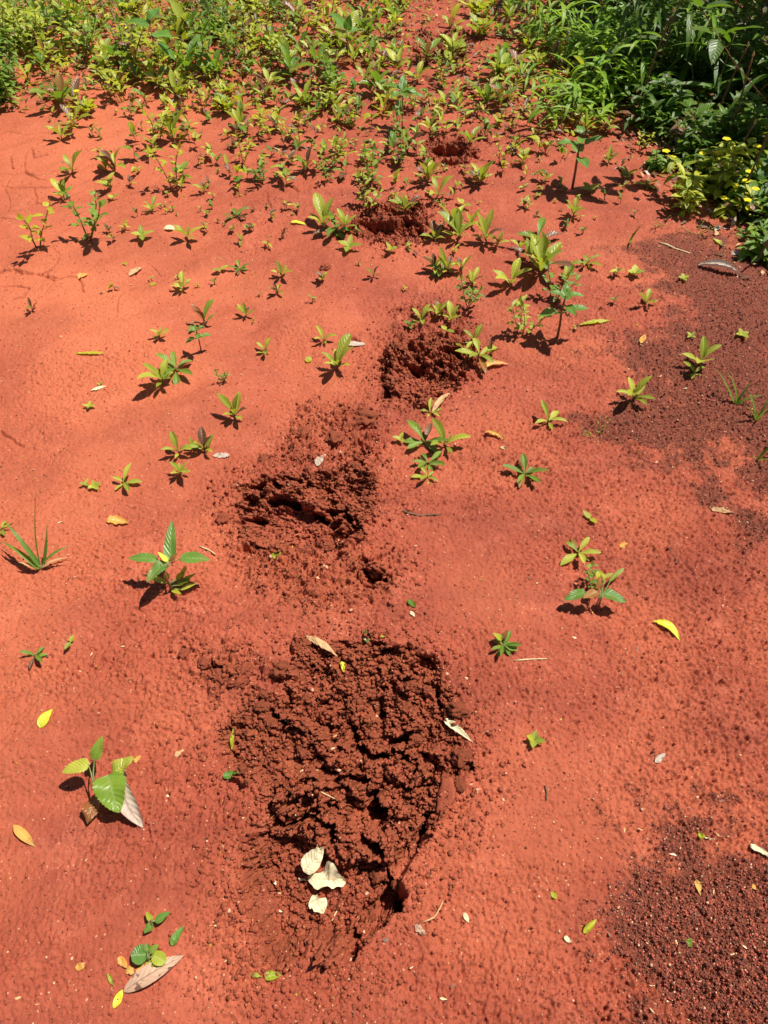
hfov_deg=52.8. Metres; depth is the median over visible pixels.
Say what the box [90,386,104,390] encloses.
fallen leaf
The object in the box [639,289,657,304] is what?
seedling
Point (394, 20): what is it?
seedling
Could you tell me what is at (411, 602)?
fallen leaf
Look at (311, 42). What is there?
seedling
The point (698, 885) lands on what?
fallen leaf
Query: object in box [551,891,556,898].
fallen leaf
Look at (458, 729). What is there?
fallen leaf
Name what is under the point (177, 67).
seedling
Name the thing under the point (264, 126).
leafy weed
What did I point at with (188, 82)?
seedling
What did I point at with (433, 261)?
seedling
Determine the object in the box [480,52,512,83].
seedling
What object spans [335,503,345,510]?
clod
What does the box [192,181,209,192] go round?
seedling
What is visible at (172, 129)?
seedling
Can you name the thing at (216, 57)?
seedling
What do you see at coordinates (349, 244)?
sprout
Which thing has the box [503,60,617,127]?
bamboo grass
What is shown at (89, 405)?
sprout
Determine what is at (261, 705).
clod
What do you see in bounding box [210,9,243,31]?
seedling
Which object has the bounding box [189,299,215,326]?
seedling
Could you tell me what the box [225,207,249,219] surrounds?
seedling
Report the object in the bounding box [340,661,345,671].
fallen leaf
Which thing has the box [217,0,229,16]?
leafy weed
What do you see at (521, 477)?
seedling
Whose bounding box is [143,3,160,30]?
seedling
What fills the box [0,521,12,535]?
seedling
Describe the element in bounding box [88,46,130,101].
leafy weed
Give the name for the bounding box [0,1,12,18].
seedling
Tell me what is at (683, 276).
sprout
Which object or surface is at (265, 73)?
seedling
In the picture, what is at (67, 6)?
leafy weed
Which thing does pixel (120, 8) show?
seedling
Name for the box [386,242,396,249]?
sprout
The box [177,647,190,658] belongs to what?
clod
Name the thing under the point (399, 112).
leafy weed
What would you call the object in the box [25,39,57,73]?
seedling
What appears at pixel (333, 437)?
clod
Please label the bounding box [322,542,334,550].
clod
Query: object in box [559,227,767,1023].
gravel
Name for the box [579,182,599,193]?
sprout
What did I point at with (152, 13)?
broad leaf plant
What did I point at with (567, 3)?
bamboo grass
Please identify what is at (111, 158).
seedling
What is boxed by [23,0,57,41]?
leafy weed
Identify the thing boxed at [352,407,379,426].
clod
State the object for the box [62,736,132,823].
leafy plant
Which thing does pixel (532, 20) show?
seedling
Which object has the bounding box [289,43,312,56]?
seedling
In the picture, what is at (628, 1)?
bamboo grass
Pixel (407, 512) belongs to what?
twig
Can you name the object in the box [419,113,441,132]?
seedling
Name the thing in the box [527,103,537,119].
seedling
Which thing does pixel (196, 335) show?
stalked plant
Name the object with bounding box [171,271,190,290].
seedling
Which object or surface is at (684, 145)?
undergrowth
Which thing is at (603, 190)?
seedling
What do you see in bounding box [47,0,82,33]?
seedling
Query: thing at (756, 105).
broad leaf shrub
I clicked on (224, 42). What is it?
leafy weed
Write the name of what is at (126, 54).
seedling
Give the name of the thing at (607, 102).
seedling
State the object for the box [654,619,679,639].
fallen leaf
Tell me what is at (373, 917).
clod
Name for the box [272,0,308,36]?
leafy weed
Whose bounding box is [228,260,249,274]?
seedling
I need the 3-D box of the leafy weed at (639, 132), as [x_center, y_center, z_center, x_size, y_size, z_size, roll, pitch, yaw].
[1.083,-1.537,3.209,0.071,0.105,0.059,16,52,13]
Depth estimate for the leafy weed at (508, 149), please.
3.11 m
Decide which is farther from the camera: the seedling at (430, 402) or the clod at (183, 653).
the seedling at (430, 402)
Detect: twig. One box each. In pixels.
[402,510,440,516]
[423,900,442,922]
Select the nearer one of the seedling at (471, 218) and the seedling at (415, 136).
the seedling at (471, 218)
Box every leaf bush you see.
[0,0,43,58]
[0,28,21,107]
[15,0,80,40]
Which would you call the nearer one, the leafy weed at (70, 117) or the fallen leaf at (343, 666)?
the fallen leaf at (343, 666)
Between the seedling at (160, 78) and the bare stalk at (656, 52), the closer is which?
the bare stalk at (656, 52)
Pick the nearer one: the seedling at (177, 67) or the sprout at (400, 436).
the sprout at (400, 436)
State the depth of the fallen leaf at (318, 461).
2.07 m
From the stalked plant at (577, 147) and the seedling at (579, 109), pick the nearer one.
the stalked plant at (577, 147)
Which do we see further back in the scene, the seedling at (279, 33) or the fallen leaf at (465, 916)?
the seedling at (279, 33)
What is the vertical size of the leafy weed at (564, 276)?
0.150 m
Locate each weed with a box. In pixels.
[15,201,53,248]
[17,3,39,28]
[22,0,58,24]
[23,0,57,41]
[24,0,72,43]
[33,31,68,75]
[53,5,101,60]
[57,183,108,240]
[64,101,77,134]
[74,3,93,32]
[81,0,98,22]
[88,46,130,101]
[94,0,113,13]
[104,13,140,61]
[104,52,128,70]
[119,13,148,64]
[131,943,165,967]
[142,30,188,69]
[142,104,170,140]
[144,912,169,932]
[146,141,183,191]
[169,5,184,25]
[175,45,192,74]
[185,11,217,71]
[186,23,206,52]
[187,72,216,109]
[200,0,230,23]
[212,369,230,381]
[214,22,241,63]
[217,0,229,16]
[219,3,246,42]
[228,23,246,54]
[231,131,254,164]
[236,13,271,51]
[244,36,256,57]
[247,0,264,23]
[251,104,274,139]
[251,158,267,182]
[260,0,272,18]
[264,29,284,66]
[269,0,282,19]
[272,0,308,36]
[280,112,302,149]
[296,0,325,31]
[312,72,335,105]
[312,137,345,166]
[314,0,339,21]
[316,37,344,91]
[320,157,336,182]
[337,103,360,126]
[353,169,382,209]
[357,137,374,156]
[361,142,383,186]
[387,106,405,135]
[395,132,411,166]
[406,84,419,109]
[438,58,453,87]
[455,274,485,305]
[493,133,516,162]
[506,295,551,335]
[541,259,581,301]
[580,415,610,437]
[583,561,604,590]
[637,130,656,149]
[645,149,683,173]
[653,215,673,227]
[670,171,762,221]
[680,216,717,234]
[736,209,767,237]
[737,228,767,264]
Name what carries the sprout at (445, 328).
on the ground at (570, 496)
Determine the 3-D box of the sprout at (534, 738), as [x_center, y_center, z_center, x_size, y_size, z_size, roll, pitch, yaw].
[0.301,0.462,1.552,0.031,0.030,0.031,-27,55,-21]
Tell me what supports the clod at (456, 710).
on the ground at (570, 496)
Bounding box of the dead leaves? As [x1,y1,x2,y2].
[16,0,767,290]
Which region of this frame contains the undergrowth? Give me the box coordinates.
[565,0,767,235]
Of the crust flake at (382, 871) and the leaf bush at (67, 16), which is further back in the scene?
the leaf bush at (67, 16)
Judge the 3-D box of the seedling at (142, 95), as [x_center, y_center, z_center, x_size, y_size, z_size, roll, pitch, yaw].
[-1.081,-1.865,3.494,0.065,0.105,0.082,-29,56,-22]
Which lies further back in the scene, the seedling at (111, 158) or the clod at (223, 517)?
the seedling at (111, 158)
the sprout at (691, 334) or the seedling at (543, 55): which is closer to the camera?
the sprout at (691, 334)
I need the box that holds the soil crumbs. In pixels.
[146,22,537,1023]
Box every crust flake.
[379,867,386,881]
[420,832,431,842]
[436,776,455,814]
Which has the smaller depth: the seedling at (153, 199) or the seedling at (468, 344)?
the seedling at (468, 344)
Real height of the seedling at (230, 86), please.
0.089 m
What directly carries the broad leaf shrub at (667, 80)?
on the ground at (570, 496)
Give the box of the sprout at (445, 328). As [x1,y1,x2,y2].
[441,325,453,332]
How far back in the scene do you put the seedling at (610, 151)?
3.15 m
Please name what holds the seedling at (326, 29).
on the ground at (570, 496)
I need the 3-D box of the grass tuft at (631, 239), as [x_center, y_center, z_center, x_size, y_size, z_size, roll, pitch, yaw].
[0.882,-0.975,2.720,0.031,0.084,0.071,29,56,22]
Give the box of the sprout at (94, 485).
[88,481,100,489]
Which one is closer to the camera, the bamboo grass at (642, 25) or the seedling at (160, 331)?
the seedling at (160, 331)
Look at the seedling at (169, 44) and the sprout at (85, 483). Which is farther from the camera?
the seedling at (169, 44)
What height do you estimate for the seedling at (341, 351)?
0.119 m
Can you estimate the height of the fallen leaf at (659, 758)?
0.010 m
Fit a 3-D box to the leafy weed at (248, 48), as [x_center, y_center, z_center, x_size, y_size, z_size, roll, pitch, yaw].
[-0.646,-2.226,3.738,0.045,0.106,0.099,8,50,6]
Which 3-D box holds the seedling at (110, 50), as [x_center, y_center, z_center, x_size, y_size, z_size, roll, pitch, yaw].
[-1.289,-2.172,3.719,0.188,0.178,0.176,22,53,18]
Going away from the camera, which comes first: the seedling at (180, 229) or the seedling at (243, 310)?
the seedling at (243, 310)
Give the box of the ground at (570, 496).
[0,0,767,1023]
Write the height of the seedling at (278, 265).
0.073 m
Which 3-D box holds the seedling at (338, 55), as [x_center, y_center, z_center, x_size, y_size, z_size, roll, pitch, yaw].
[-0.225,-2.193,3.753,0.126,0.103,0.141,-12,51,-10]
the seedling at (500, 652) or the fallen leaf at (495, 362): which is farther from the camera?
the fallen leaf at (495, 362)
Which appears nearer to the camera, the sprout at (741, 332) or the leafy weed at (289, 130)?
the sprout at (741, 332)
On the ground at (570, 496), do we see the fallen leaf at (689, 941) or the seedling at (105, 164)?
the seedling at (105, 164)
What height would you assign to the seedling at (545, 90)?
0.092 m
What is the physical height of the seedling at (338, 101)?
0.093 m
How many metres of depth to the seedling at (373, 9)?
4.18 m
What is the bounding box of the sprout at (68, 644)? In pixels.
[64,635,73,649]
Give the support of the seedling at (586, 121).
on the ground at (570, 496)
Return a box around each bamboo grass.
[503,0,596,59]
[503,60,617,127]
[533,0,619,21]
[533,0,671,67]
[551,29,682,122]
[557,0,709,28]
[583,0,748,94]
[599,0,767,61]
[632,0,767,112]
[674,0,767,82]
[692,0,767,31]
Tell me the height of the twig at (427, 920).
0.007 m
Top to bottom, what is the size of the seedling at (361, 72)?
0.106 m
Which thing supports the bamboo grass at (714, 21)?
on the ground at (570, 496)
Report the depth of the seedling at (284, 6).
4.12 m
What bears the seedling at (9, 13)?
on the ground at (570, 496)
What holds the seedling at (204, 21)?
on the ground at (570, 496)
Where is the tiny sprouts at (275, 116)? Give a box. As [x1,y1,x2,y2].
[36,33,639,329]
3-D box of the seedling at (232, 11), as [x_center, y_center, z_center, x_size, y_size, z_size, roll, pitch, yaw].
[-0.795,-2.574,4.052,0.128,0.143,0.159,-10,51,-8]
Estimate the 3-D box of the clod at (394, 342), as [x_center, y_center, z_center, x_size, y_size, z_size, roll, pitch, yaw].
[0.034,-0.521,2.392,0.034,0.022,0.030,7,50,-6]
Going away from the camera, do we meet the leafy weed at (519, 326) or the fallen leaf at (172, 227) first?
the leafy weed at (519, 326)
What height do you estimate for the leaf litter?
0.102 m
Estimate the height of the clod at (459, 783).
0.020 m
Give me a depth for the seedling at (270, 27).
3.85 m
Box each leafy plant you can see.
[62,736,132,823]
[128,521,209,593]
[564,568,625,610]
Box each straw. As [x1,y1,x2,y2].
[514,658,546,660]
[659,242,689,253]
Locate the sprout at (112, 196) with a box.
[108,193,118,199]
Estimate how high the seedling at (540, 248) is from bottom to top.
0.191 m
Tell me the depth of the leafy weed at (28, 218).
2.64 m
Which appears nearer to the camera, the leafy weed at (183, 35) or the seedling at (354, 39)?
the leafy weed at (183, 35)
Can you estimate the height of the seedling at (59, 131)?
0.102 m
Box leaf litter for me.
[0,51,760,1022]
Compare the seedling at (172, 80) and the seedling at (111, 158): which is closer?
the seedling at (111, 158)
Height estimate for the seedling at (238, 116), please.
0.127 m
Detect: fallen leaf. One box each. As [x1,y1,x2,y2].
[13,825,35,846]
[37,709,52,727]
[75,351,103,353]
[75,962,84,970]
[77,273,86,278]
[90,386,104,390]
[107,514,128,523]
[107,974,112,984]
[113,990,122,1008]
[117,956,126,967]
[120,769,142,827]
[123,955,183,992]
[126,966,133,974]
[129,267,140,275]
[170,926,183,945]
[174,749,183,756]
[213,452,228,457]
[223,771,238,778]
[230,729,233,749]
[250,972,261,977]
[265,971,281,980]
[272,551,280,558]
[291,220,305,224]
[301,847,323,874]
[305,356,311,361]
[306,635,337,656]
[308,861,345,889]
[309,895,326,913]
[315,454,323,465]
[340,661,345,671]
[349,341,365,345]
[364,630,369,643]
[407,599,415,606]
[415,924,425,934]
[432,393,449,410]
[444,718,472,741]
[463,912,468,921]
[479,360,506,372]
[486,430,504,438]
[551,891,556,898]
[580,319,609,324]
[583,919,596,933]
[620,542,627,547]
[639,334,645,342]
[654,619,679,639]
[655,753,665,762]
[685,938,691,946]
[695,880,701,895]
[698,259,742,275]
[698,832,704,838]
[710,506,734,512]
[750,844,767,856]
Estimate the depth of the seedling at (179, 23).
3.84 m
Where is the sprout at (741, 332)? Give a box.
[736,328,748,337]
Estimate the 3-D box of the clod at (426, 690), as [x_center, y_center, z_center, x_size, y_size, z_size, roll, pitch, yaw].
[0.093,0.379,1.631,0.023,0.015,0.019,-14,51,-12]
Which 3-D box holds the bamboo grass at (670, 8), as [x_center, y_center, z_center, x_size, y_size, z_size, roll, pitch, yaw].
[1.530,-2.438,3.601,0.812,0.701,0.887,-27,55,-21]
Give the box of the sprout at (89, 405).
[82,401,95,408]
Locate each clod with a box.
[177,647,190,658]
[197,656,210,669]
[212,668,229,688]
[215,512,233,523]
[227,674,249,688]
[235,764,247,775]
[239,661,253,679]
[242,715,251,721]
[254,699,268,712]
[257,453,268,463]
[258,722,265,730]
[259,690,268,698]
[263,717,273,727]
[269,660,288,678]
[276,805,286,813]
[289,427,308,436]
[293,455,306,463]
[296,746,307,759]
[297,675,307,683]
[299,637,311,648]
[301,693,310,702]
[304,464,311,471]
[310,758,319,763]
[319,263,331,270]
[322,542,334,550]
[324,430,345,445]
[327,644,337,654]
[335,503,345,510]
[348,474,354,480]
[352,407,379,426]
[352,461,361,467]
[352,694,366,705]
[365,497,373,503]
[367,912,376,922]
[369,868,385,884]
[383,380,391,387]
[389,339,399,346]
[391,878,398,890]
[400,700,413,713]
[406,680,415,686]
[408,732,423,746]
[411,680,421,693]
[422,756,429,768]
[423,687,432,696]
[448,701,472,718]
[450,748,473,770]
[453,774,465,792]
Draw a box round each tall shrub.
[689,0,767,102]
[696,0,767,99]
[717,0,766,38]
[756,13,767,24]
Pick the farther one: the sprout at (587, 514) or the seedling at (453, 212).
the seedling at (453, 212)
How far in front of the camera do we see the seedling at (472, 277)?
2.59 m
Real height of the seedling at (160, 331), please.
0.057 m
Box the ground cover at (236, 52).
[0,0,620,113]
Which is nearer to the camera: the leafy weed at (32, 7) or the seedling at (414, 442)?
the seedling at (414, 442)
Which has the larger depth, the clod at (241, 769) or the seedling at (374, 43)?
the seedling at (374, 43)
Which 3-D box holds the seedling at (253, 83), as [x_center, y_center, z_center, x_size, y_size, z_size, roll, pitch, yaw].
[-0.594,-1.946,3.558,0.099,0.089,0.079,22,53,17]
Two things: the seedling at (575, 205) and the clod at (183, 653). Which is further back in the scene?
the seedling at (575, 205)
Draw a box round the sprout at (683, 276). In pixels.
[678,273,688,280]
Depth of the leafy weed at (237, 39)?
3.78 m
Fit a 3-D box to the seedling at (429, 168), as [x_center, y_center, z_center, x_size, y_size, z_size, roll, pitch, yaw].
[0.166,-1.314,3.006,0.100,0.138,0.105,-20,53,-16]
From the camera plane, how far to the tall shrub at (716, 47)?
2.71 m
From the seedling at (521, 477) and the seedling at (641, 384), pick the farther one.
the seedling at (641, 384)
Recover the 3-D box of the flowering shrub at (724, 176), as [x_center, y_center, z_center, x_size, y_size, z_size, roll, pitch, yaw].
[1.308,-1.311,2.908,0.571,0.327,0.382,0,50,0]
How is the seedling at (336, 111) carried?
on the ground at (570, 496)
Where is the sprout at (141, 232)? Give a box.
[131,225,152,239]
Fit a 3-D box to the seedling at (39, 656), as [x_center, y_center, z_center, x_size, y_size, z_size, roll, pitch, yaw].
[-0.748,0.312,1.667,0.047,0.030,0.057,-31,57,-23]
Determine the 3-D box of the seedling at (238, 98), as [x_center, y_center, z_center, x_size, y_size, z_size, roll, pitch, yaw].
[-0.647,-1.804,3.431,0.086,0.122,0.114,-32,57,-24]
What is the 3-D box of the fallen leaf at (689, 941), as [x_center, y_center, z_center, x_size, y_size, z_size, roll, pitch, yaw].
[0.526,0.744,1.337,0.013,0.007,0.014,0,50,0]
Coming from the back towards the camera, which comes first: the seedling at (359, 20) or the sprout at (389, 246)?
the seedling at (359, 20)
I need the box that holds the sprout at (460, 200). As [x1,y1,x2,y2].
[457,198,470,205]
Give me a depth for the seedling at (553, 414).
2.16 m
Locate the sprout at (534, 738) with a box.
[526,730,545,747]
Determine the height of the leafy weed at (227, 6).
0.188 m
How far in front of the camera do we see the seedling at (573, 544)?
1.86 m
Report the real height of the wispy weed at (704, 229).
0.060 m
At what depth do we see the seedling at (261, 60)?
3.67 m
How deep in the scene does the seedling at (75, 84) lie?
3.49 m
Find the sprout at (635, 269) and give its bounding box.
[627,264,644,276]
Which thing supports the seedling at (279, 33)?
on the ground at (570, 496)
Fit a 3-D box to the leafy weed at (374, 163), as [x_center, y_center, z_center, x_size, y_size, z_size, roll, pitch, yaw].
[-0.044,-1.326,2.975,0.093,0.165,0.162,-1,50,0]
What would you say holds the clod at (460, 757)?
on the ground at (570, 496)
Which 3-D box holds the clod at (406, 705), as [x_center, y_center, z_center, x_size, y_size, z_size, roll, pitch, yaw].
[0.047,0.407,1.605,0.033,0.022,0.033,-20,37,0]
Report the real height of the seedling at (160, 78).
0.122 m
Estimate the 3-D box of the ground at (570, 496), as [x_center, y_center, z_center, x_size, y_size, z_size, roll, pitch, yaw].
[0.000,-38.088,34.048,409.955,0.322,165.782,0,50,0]
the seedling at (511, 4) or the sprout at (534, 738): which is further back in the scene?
the seedling at (511, 4)
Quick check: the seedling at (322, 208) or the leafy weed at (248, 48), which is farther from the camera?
the leafy weed at (248, 48)
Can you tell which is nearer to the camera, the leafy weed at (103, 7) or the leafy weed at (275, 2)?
the leafy weed at (275, 2)
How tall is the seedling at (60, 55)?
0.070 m
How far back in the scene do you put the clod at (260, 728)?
1.58 m
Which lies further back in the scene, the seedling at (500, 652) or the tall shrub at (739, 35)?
the tall shrub at (739, 35)
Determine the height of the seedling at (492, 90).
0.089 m
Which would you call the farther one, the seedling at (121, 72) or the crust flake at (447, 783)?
the seedling at (121, 72)
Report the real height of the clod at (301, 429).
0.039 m
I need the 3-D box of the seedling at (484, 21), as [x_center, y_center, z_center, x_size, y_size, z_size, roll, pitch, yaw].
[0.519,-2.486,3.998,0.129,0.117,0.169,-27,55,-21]
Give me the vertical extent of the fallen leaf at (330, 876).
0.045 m
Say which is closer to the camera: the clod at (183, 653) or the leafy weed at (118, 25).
the clod at (183, 653)
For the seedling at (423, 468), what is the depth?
2.03 m
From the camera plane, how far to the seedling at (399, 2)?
4.21 m
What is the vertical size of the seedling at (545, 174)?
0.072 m
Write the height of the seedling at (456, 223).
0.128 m
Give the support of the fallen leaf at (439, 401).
on the ground at (570, 496)
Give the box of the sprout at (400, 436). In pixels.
[392,431,403,441]
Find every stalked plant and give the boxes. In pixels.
[185,324,210,351]
[538,284,587,338]
[557,125,603,189]
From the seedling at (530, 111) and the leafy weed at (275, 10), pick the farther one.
the leafy weed at (275, 10)
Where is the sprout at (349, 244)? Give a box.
[338,234,361,251]
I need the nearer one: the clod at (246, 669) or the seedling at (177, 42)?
the clod at (246, 669)
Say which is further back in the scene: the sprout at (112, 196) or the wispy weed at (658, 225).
the sprout at (112, 196)
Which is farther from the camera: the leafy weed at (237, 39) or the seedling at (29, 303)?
the leafy weed at (237, 39)
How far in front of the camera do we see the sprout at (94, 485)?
2.00 m
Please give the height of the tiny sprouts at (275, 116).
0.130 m
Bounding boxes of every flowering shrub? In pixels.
[661,137,767,210]
[746,109,767,168]
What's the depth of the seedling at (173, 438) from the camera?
2.07 m
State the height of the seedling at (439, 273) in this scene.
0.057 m
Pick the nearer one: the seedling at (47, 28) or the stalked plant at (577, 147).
the stalked plant at (577, 147)
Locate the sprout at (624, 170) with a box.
[620,166,637,179]
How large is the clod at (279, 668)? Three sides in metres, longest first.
0.049 x 0.048 x 0.035 m
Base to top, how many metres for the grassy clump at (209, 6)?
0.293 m
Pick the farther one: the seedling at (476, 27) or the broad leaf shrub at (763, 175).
the seedling at (476, 27)
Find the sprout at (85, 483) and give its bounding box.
[79,478,88,485]
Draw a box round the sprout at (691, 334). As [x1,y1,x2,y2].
[687,332,695,337]
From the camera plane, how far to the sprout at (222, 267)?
2.67 m
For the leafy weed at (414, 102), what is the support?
on the ground at (570, 496)
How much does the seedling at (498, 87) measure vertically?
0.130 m
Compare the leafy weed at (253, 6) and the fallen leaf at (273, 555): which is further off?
the leafy weed at (253, 6)
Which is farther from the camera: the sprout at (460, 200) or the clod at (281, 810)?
the sprout at (460, 200)
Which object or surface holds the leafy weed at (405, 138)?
on the ground at (570, 496)
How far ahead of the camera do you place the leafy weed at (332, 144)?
3.06 m
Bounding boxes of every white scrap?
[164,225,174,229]
[564,936,571,941]
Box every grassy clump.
[38,70,75,99]
[197,0,245,38]
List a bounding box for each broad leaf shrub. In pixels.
[631,71,699,132]
[660,88,752,152]
[679,91,767,159]
[712,22,767,102]
[754,158,767,209]
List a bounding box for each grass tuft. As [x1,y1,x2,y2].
[1,491,68,569]
[628,223,643,242]
[716,368,760,403]
[746,392,767,420]
[757,446,767,460]
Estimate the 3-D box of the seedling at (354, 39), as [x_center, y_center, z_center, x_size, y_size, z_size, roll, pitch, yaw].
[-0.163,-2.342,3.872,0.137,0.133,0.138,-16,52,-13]
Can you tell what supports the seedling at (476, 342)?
on the ground at (570, 496)
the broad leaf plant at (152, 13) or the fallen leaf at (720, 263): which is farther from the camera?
the broad leaf plant at (152, 13)
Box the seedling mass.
[0,0,601,127]
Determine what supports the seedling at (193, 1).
on the ground at (570, 496)
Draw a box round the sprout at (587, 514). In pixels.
[583,510,596,522]
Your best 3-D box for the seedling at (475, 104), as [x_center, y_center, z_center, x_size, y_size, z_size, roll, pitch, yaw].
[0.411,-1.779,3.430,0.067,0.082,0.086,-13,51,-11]
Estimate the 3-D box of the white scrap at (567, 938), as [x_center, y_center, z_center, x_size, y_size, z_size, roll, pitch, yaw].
[0.319,0.740,1.339,0.014,0.005,0.011,0,50,0]
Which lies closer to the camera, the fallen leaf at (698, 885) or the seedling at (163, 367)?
the fallen leaf at (698, 885)
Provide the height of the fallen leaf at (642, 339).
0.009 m
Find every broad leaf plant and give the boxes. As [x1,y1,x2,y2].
[126,8,199,69]
[330,10,364,65]
[384,74,423,127]
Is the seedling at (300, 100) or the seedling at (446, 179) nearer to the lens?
the seedling at (446, 179)
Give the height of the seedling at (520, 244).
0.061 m
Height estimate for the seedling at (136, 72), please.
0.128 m
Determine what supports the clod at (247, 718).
on the ground at (570, 496)
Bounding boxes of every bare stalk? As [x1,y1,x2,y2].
[638,7,674,106]
[651,0,680,90]
[718,41,748,109]
[728,51,754,133]
[733,119,756,161]
[740,133,767,199]
[756,240,767,262]
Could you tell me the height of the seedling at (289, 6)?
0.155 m
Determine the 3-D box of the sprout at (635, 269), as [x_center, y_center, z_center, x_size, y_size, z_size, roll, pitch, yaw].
[0.846,-0.799,2.604,0.047,0.045,0.047,-36,59,-26]
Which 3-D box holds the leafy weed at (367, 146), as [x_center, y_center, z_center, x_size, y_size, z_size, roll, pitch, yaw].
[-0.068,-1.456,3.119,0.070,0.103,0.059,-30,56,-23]
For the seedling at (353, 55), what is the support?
on the ground at (570, 496)
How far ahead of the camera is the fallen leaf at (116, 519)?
1.94 m
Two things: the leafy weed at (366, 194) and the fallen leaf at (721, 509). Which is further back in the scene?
the leafy weed at (366, 194)
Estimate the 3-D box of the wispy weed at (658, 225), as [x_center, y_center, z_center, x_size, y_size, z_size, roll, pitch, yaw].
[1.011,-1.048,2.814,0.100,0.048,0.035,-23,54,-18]
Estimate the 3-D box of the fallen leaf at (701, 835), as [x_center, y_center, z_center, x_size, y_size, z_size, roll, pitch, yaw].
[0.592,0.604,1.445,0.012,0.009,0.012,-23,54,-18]
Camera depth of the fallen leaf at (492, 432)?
2.13 m
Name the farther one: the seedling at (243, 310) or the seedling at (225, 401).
the seedling at (243, 310)
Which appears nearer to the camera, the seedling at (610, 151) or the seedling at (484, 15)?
the seedling at (610, 151)
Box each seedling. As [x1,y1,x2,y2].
[0,0,20,8]
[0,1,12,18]
[0,4,32,29]
[0,25,26,46]
[0,44,16,54]
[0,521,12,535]
[13,30,36,55]
[20,647,46,668]
[22,0,41,12]
[23,29,45,45]
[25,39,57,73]
[26,48,46,66]
[26,297,37,310]
[27,24,65,49]
[28,72,72,104]
[31,83,45,94]
[44,123,72,140]
[45,0,90,22]
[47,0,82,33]
[50,178,71,199]
[51,78,81,103]
[52,104,92,126]
[54,50,70,61]
[57,29,91,46]
[59,150,81,174]
[67,96,97,113]
[68,19,98,44]
[87,38,124,57]
[87,50,118,77]
[88,8,113,25]
[88,40,130,68]
[91,64,111,76]
[95,148,125,169]
[96,153,112,171]
[102,64,142,80]
[104,0,116,13]
[109,0,132,17]
[113,39,149,64]
[113,463,141,491]
[118,0,151,15]
[128,60,143,81]
[133,86,149,103]
[134,42,163,63]
[137,359,172,386]
[138,35,175,63]
[141,66,164,87]
[142,195,160,211]
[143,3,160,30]
[144,65,168,90]
[149,327,168,337]
[150,108,183,141]
[152,48,177,66]
[155,8,175,25]
[156,26,180,48]
[156,350,192,384]
[160,69,185,99]
[161,60,188,84]
[161,431,192,457]
[164,0,191,10]
[165,11,194,39]
[165,41,220,78]
[168,40,185,54]
[170,0,198,41]
[170,462,189,474]
[171,174,188,187]
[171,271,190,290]
[173,42,210,62]
[173,225,201,239]
[174,7,203,41]
[176,74,194,90]
[185,437,200,449]
[187,0,201,8]
[187,427,212,453]
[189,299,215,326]
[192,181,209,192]
[194,16,225,35]
[201,49,229,75]
[205,20,230,39]
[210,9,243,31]
[211,96,234,112]
[212,26,245,50]
[214,79,235,94]
[216,391,246,419]
[220,5,241,29]
[224,105,252,124]
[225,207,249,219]
[227,89,251,108]
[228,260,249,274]
[236,302,254,316]
[241,14,268,25]
[245,76,262,92]
[251,57,270,68]
[252,68,282,89]
[253,0,283,14]
[256,77,272,98]
[256,337,270,354]
[258,25,286,45]
[261,37,277,50]
[268,36,297,65]
[269,283,283,294]
[271,260,290,277]
[272,42,314,78]
[273,31,288,45]
[276,0,291,12]
[280,0,313,18]
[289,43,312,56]
[292,79,319,106]
[293,93,307,107]
[294,146,319,169]
[306,35,319,48]
[309,43,329,63]
[309,193,338,228]
[312,211,352,237]
[314,325,335,342]
[319,50,346,79]
[320,24,340,46]
[322,333,353,370]
[323,79,346,94]
[325,49,352,61]
[325,93,348,113]
[328,135,347,151]
[332,104,354,126]
[333,208,355,226]
[340,36,365,56]
[342,31,367,44]
[344,44,361,66]
[348,5,376,34]
[355,63,373,79]
[356,2,371,15]
[358,65,390,91]
[359,21,374,37]
[360,54,374,65]
[361,37,378,58]
[366,265,380,276]
[368,5,385,16]
[371,0,397,13]
[374,81,403,100]
[383,2,397,15]
[385,48,408,73]
[387,14,399,27]
[388,193,420,210]
[390,28,402,38]
[392,0,409,10]
[399,129,423,152]
[404,61,431,83]
[404,420,448,451]
[411,466,437,483]
[412,304,430,323]
[413,451,445,470]
[414,37,441,64]
[414,160,441,181]
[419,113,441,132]
[420,220,443,241]
[420,398,440,417]
[422,253,441,272]
[424,175,453,199]
[425,260,454,276]
[427,299,446,315]
[430,418,470,452]
[437,209,475,241]
[438,203,464,227]
[438,246,461,272]
[439,32,469,56]
[442,3,463,29]
[442,300,460,320]
[451,90,467,104]
[451,255,471,271]
[455,338,496,372]
[456,341,473,351]
[457,126,485,144]
[458,0,490,16]
[463,209,480,226]
[464,324,482,343]
[466,12,494,38]
[466,267,483,284]
[467,160,494,185]
[469,17,500,34]
[470,101,485,113]
[471,209,501,242]
[473,82,503,107]
[474,87,495,101]
[476,5,491,17]
[476,116,489,137]
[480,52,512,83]
[487,339,499,355]
[490,82,521,108]
[491,631,520,656]
[492,231,509,245]
[493,257,531,287]
[494,39,516,52]
[495,0,525,17]
[496,5,517,23]
[502,453,547,487]
[504,90,519,102]
[510,238,549,262]
[511,240,530,247]
[514,17,546,49]
[514,21,527,32]
[514,63,526,77]
[517,217,562,242]
[521,231,572,275]
[527,50,548,66]
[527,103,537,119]
[535,400,566,429]
[536,170,552,181]
[538,140,554,154]
[541,86,556,101]
[549,71,560,81]
[549,79,581,104]
[559,266,574,279]
[560,537,600,565]
[566,104,592,126]
[567,197,585,216]
[571,108,602,131]
[571,254,601,269]
[573,55,602,75]
[591,114,619,131]
[592,84,617,109]
[598,185,613,199]
[604,146,618,162]
[616,376,654,404]
[634,180,657,189]
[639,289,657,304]
[682,336,721,365]
[683,361,704,378]
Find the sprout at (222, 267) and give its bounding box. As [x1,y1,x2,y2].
[212,265,227,271]

